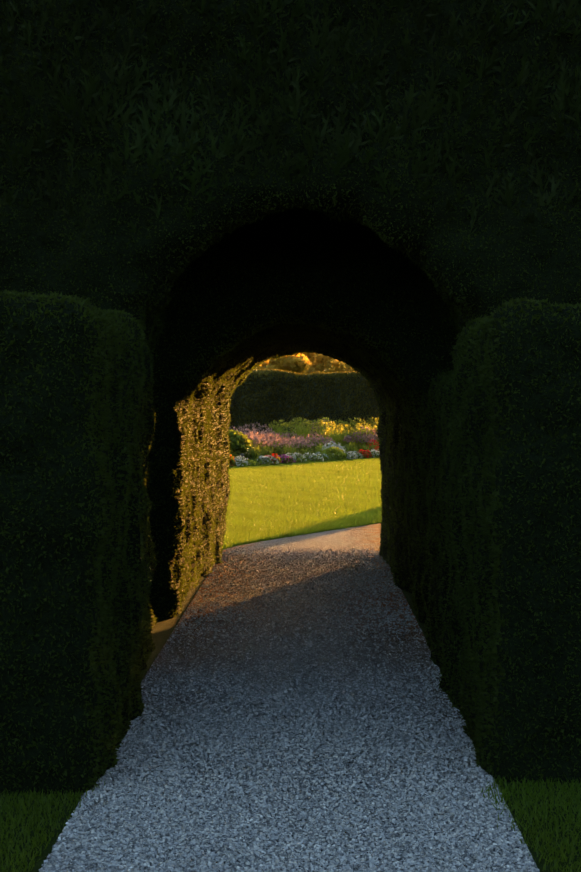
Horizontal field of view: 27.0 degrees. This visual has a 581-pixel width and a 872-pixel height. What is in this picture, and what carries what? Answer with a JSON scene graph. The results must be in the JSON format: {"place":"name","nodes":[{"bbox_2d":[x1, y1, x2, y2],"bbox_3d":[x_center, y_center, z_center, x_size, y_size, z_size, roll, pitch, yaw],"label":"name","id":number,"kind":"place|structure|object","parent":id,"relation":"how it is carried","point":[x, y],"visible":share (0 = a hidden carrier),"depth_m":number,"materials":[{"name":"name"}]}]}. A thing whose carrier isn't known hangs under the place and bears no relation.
{"place":"outdoors","nodes":[
{"label":"outdoors","id":0,"kind":"place"},
{"bbox_2d":[39,523,538,871],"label":"gravel path","id":1,"kind":"structure","parent":0,"point":[363,537],"depth_m":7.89,"materials":[{"name":"grey gravel"}]},
{"bbox_2d":[0,462,580,871],"bbox_3d":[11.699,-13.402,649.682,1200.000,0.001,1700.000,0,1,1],"label":"lawn ground","id":2,"kind":"structure","parent":0,"point":[162,631],"depth_m":4.98,"materials":[{"name":"green plant"}]},
{"bbox_2d":[254,354,311,373],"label":"park tree","id":3,"kind":"object","parent":2,"relation":"on","point":[298,364],"visible":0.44,"depth_m":201.97,"materials":[{"name":"green plant"}]},
{"bbox_2d":[0,0,580,794],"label":"hedge","id":4,"kind":"object","parent":2,"relation":"on","point":[372,294],"visible":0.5,"depth_m":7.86,"materials":[{"name":"green plant"}]},
{"bbox_2d":[0,0,580,246],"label":"yew hedge shoots","id":5,"kind":"object","parent":4,"relation":"attached to","point":[420,165],"visible":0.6,"depth_m":7.85,"materials":[{"name":"green plant"}]},
{"bbox_2d":[222,456,381,549],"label":"lawn grass","id":6,"kind":"structure","parent":2,"relation":"on","point":[252,523],"depth_m":21.94,"materials":[{"name":"green plant"}]},
{"bbox_2d":[229,369,379,448],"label":"yew hedge","id":7,"kind":"object","parent":2,"relation":"on","point":[306,415],"visible":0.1,"depth_m":49.30,"materials":[{"name":"green plant"}]},
{"bbox_2d":[299,352,333,373],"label":"park tree","id":8,"kind":"object","parent":2,"relation":"on","point":[321,363],"visible":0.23,"depth_m":264.02,"materials":[{"name":"green plant"}]},
{"bbox_2d":[323,360,346,372],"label":"park tree","id":9,"kind":"object","parent":2,"relation":"on","point":[337,365],"visible":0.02,"depth_m":214.36,"materials":[{"name":"green plant"}]},
{"label":"border soil","id":10,"kind":"structure","parent":0,"visible":0},
{"bbox_2d":[277,454,294,462],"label":"flowers","id":11,"kind":"object","parent":10,"relation":"on","point":[283,455],"visible":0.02,"depth_m":36.01,"materials":[{"name":"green plant"}]},
{"bbox_2d":[230,435,375,459],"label":"green border blades","id":12,"kind":"object","parent":10,"relation":"on","point":[255,454],"visible":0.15,"depth_m":37.97,"materials":[{"name":"green plant"}]},
{"bbox_2d":[228,429,379,466],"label":"green border plants","id":13,"kind":"object","parent":10,"relation":"on","point":[240,442],"visible":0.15,"depth_m":36.75,"materials":[{"name":"green plant"}]},
{"bbox_2d":[229,419,378,447],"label":"flowers","id":14,"kind":"object","parent":10,"relation":"on","point":[272,438],"visible":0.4,"depth_m":41.08,"materials":[{"name":"purple plant"}]},
{"bbox_2d":[234,439,379,465],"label":"border plants","id":15,"kind":"object","parent":10,"relation":"on","point":[293,455],"depth_m":37.33,"materials":[{"name":"plant"}]},
{"bbox_2d":[268,419,378,454],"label":"lime blades","id":16,"kind":"object","parent":10,"relation":"on","point":[338,438],"visible":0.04,"depth_m":43.53,"materials":[{"name":"green plant"}]},
{"bbox_2d":[269,416,378,435],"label":"flowers","id":17,"kind":"object","parent":10,"relation":"on","point":[330,428],"depth_m":43.88,"materials":[{"name":"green plant"}]},
{"bbox_2d":[323,446,346,459],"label":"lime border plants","id":18,"kind":"object","parent":10,"relation":"on","point":[326,451],"visible":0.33,"depth_m":38.29,"materials":[{"name":"green plant"}]},
{"bbox_2d":[315,444,362,459],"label":"flowers","id":19,"kind":"object","parent":10,"relation":"on","point":[337,445],"visible":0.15,"depth_m":39.85,"materials":[{"name":"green plant"}]}
]}

